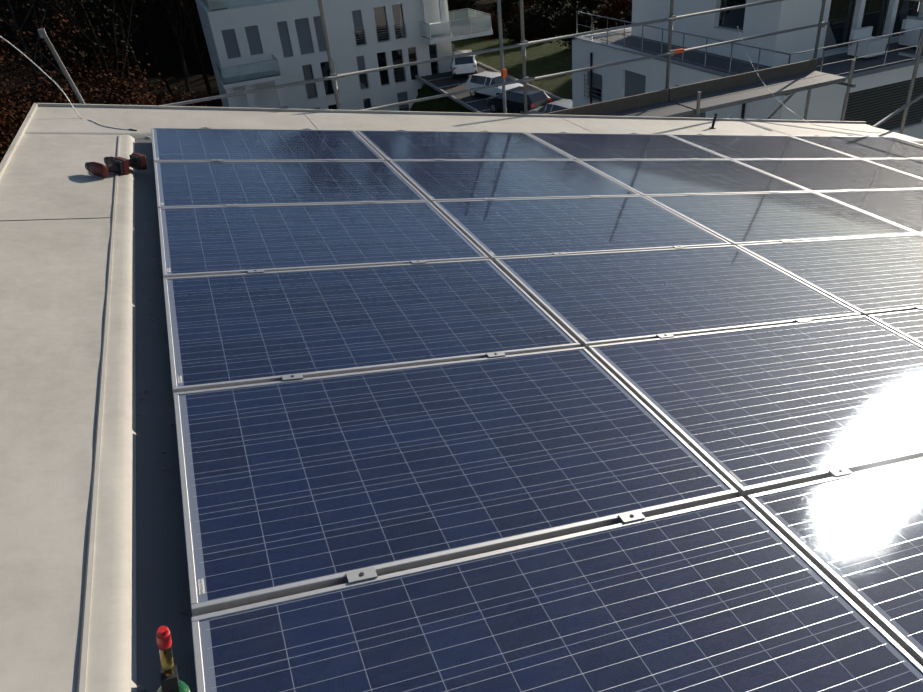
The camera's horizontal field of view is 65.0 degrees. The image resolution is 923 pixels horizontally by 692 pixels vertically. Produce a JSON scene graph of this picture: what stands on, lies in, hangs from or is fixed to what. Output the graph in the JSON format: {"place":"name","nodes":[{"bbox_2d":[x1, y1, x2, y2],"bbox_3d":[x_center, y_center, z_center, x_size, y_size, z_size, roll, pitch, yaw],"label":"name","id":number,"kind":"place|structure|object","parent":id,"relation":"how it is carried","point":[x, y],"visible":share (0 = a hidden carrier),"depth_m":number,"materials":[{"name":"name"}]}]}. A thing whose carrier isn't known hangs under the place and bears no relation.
{"place":"outdoors","nodes":[
{"label":"outdoors","id":0,"kind":"place"},
{"bbox_2d":[0,0,606,145],"bbox_3d":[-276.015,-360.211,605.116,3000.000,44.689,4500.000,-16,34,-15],"label":"ground","id":1,"kind":"structure","parent":0,"point":[545,58],"depth_m":84.72,"materials":[{"name":"green plant"}]},
{"bbox_2d":[0,35,211,162],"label":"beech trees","id":2,"kind":"object","parent":1,"relation":"on","point":[9,128],"depth_m":26.14,"materials":[{"name":"brown plant"}]},
{"bbox_2d":[0,0,215,126],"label":"woodland trees","id":3,"kind":"object","parent":1,"relation":"on","point":[84,33],"visible":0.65,"depth_m":54.27,"materials":[{"name":"brown plant"}]},
{"bbox_2d":[195,0,492,110],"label":"apartment block","id":4,"kind":"structure","parent":1,"relation":"on","point":[253,44],"depth_m":53.26,"materials":[{"name":"white paint"}]},
{"bbox_2d":[38,0,922,133],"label":"scaffold","id":5,"kind":"object","parent":1,"relation":"on","point":[690,100],"visible":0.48,"depth_m":10.12,"materials":[{"name":"metal"}]},
{"bbox_2d":[447,0,631,47],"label":"bank shrubs","id":6,"kind":"object","parent":1,"relation":"on","point":[545,19],"visible":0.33,"depth_m":63.87,"materials":[{"name":"brown plant"}]},
{"bbox_2d":[572,0,922,139],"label":"apartment block","id":7,"kind":"structure","parent":1,"relation":"on","point":[873,38],"depth_m":25.21,"materials":[{"name":"white paint"}]},
{"bbox_2d":[0,106,922,691],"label":"roof","id":8,"kind":"structure","parent":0,"point":[52,290],"depth_m":2.77,"materials":[{"name":"beige concrete"}]},
{"bbox_2d":[104,152,146,169],"bbox_3d":[-2.308,-1.263,4.957,0.190,0.100,0.219,22,32,28],"label":"cordless drill","id":9,"kind":"object","parent":8,"relation":"on","point":[137,160],"visible":0.71,"depth_m":4.95,"materials":[{"name":"red plastic"}]},
{"bbox_2d":[0,112,790,691],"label":"roof seams","id":10,"kind":"object","parent":8,"relation":"attached to","point":[82,672],"visible":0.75,"depth_m":2.21,"materials":[{"name":"grey metal"}]},
{"bbox_2d":[384,49,562,113],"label":"driveway","id":11,"kind":"structure","parent":0,"point":[444,83],"depth_m":52.45,"materials":[{"name":"grey asphalt"}]},
{"bbox_2d":[450,48,476,78],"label":"white estate car","id":12,"kind":"object","parent":11,"relation":"on","point":[464,65],"visible":0.85,"depth_m":53.71,"materials":[{"name":"white paint"}]},
{"bbox_2d":[528,99,571,113],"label":"silver car","id":13,"kind":"object","parent":11,"relation":"on","point":[561,104],"visible":0.17,"depth_m":41.48,"materials":[{"name":"grey paint"}]},
{"bbox_2d":[135,139,922,691],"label":"roof deck","id":14,"kind":"structure","parent":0,"point":[163,593],"depth_m":2.27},
{"bbox_2d":[136,145,186,690],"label":"roof debris","id":15,"kind":"object","parent":14,"relation":"on","point":[144,688],"visible":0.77,"depth_m":2.55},
{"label":"house walls","id":16,"kind":"object","parent":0,"visible":0},
{"bbox_2d":[0,103,865,178],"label":"trim","id":17,"kind":"structure","parent":16,"relation":"on","point":[5,161],"depth_m":7.23,"materials":[{"name":"beige metal"}]},
{"bbox_2d":[85,157,129,177],"bbox_3d":[-2.362,-1.194,4.817,0.190,0.100,0.219,19,31,22],"label":"cordless drill","id":18,"kind":"object","parent":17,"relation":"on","point":[119,165],"visible":1,"depth_m":4.78,"materials":[{"name":"red plastic"}]},
{"bbox_2d":[156,626,189,691],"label":"gas torch","id":19,"kind":"object","parent":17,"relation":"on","point":[171,681],"visible":1,"depth_m":1.31,"materials":[{"name":"red"}]},
{"bbox_2d":[151,128,384,161],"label":"solar panel","id":20,"kind":"object","parent":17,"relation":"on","point":[183,144],"visible":0.77,"depth_m":5.62,"materials":[{"name":"glass"}]},
{"bbox_2d":[154,161,427,207],"bbox_3d":[-1.163,-1.091,4.863,1.650,0.042,0.990,-6,30,-21],"label":"solar panel","id":21,"kind":"object","parent":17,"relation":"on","point":[210,183],"visible":0.85,"depth_m":4.80,"materials":[{"name":"glass"}]},
{"bbox_2d":[158,201,488,277],"bbox_3d":[-0.796,-0.619,4.051,1.650,0.040,0.990,-6,30,-21],"label":"solar panel","id":22,"kind":"object","parent":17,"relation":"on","point":[204,241],"visible":0.79,"depth_m":3.97,"materials":[{"name":"glass"}]},
{"bbox_2d":[163,259,580,397],"bbox_3d":[-0.429,-0.143,3.240,1.650,0.040,0.990,-6,30,-21],"label":"solar panel","id":23,"kind":"object","parent":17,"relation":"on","point":[226,330],"visible":0.88,"depth_m":3.14,"materials":[{"name":"glass"}]},
{"bbox_2d":[0,26,879,138],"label":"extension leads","id":24,"kind":"object","parent":17,"relation":"on","point":[151,137],"visible":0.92,"depth_m":6.01,"materials":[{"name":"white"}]},
{"bbox_2d":[173,347,737,616],"bbox_3d":[-0.059,0.332,2.427,1.650,0.040,0.990,-6,30,-21],"label":"solar panel","id":25,"kind":"object","parent":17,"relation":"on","point":[292,487],"visible":0.94,"depth_m":2.29,"materials":[{"name":"glass"}]},
{"bbox_2d":[356,130,573,162],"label":"solar panel","id":26,"kind":"object","parent":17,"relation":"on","point":[387,146],"visible":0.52,"depth_m":6.23,"materials":[{"name":"glass"}]},
{"bbox_2d":[389,160,640,202],"bbox_3d":[0.385,-1.254,5.471,1.650,0.042,0.990,-6,30,-21],"label":"solar panel","id":27,"kind":"object","parent":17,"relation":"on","point":[431,181],"visible":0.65,"depth_m":5.41,"materials":[{"name":"glass"}]},
{"bbox_2d":[191,497,922,691],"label":"solar panel","id":28,"kind":"object","parent":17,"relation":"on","point":[740,594],"visible":1,"depth_m":1.79,"materials":[{"name":"glass"}]},
{"bbox_2d":[201,127,922,583],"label":"panel clamps","id":29,"kind":"object","parent":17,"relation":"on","point":[371,571],"visible":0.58,"depth_m":2.69,"materials":[{"name":"silver metal"}]},
{"bbox_2d":[432,196,730,261],"bbox_3d":[0.752,-0.779,4.659,1.650,0.040,0.990,-6,30,-21],"label":"solar panel","id":30,"kind":"object","parent":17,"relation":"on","point":[492,230],"visible":0.77,"depth_m":4.59,"materials":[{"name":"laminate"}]},
{"bbox_2d":[526,132,728,160],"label":"solar panel","id":31,"kind":"object","parent":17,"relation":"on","point":[592,146],"visible":0.75,"depth_m":6.84,"materials":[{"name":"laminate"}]},
{"bbox_2d":[494,245,860,348],"bbox_3d":[1.121,-0.304,3.845,1.650,0.043,0.990,-6,30,-21],"label":"solar panel","id":32,"kind":"object","parent":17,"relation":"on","point":[585,300],"visible":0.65,"depth_m":3.76,"materials":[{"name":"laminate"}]},
{"bbox_2d":[578,160,809,196],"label":"solar panel","id":33,"kind":"object","parent":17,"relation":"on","point":[644,178],"visible":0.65,"depth_m":6.02,"materials":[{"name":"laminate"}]},
{"bbox_2d":[709,113,716,128],"bbox_3d":[2.956,-2.629,8.473,0.080,0.175,0.080,-6,30,-21],"label":"vent stub","id":34,"kind":"object","parent":17,"relation":"on","point":[714,121],"visible":0.92,"depth_m":8.47,"materials":[{"name":"black"}]},
{"bbox_2d":[587,315,922,498],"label":"solar panel","id":35,"kind":"object","parent":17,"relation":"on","point":[744,413],"visible":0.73,"depth_m":2.91,"materials":[{"name":"glass"}]},
{"bbox_2d":[669,134,858,159],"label":"solar panel","id":36,"kind":"object","parent":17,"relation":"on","point":[730,147],"visible":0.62,"depth_m":7.46,"materials":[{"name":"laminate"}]},
{"bbox_2d":[645,192,916,245],"bbox_3d":[2.301,-0.940,5.265,1.650,0.042,0.990,-6,30,-21],"label":"solar panel","id":37,"kind":"object","parent":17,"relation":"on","point":[744,218],"visible":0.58,"depth_m":5.20,"materials":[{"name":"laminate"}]},
{"bbox_2d":[733,159,922,191],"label":"solar panel","id":38,"kind":"object","parent":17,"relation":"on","point":[816,175],"visible":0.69,"depth_m":6.65,"materials":[{"name":"glass"}]},
{"bbox_2d":[736,234,922,315],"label":"solar panel","id":39,"kind":"object","parent":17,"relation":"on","point":[866,276],"visible":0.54,"depth_m":4.37,"materials":[{"name":"glass"}]},
{"bbox_2d":[746,457,922,666],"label":"solar panel","id":40,"kind":"object","parent":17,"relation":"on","point":[856,537],"visible":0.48,"depth_m":2.20,"materials":[{"name":"glass"}]},
{"bbox_2d":[791,136,922,158],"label":"solar panel","id":41,"kind":"object","parent":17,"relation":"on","point":[862,147],"visible":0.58,"depth_m":8.07,"materials":[{"name":"glass"}]},
{"bbox_2d":[814,189,922,234],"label":"solar panel","id":42,"kind":"object","parent":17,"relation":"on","point":[903,208],"visible":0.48,"depth_m":5.83,"materials":[{"name":"glass"}]},
{"bbox_2d":[863,159,922,178],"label":"solar panel","id":43,"kind":"object","parent":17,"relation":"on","point":[913,167],"visible":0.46,"depth_m":7.29,"materials":[{"name":"glass"}]},
{"bbox_2d":[867,309,922,346],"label":"solar panel","id":44,"kind":"object","parent":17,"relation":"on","point":[908,325],"visible":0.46,"depth_m":3.69,"materials":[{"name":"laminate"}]}
]}

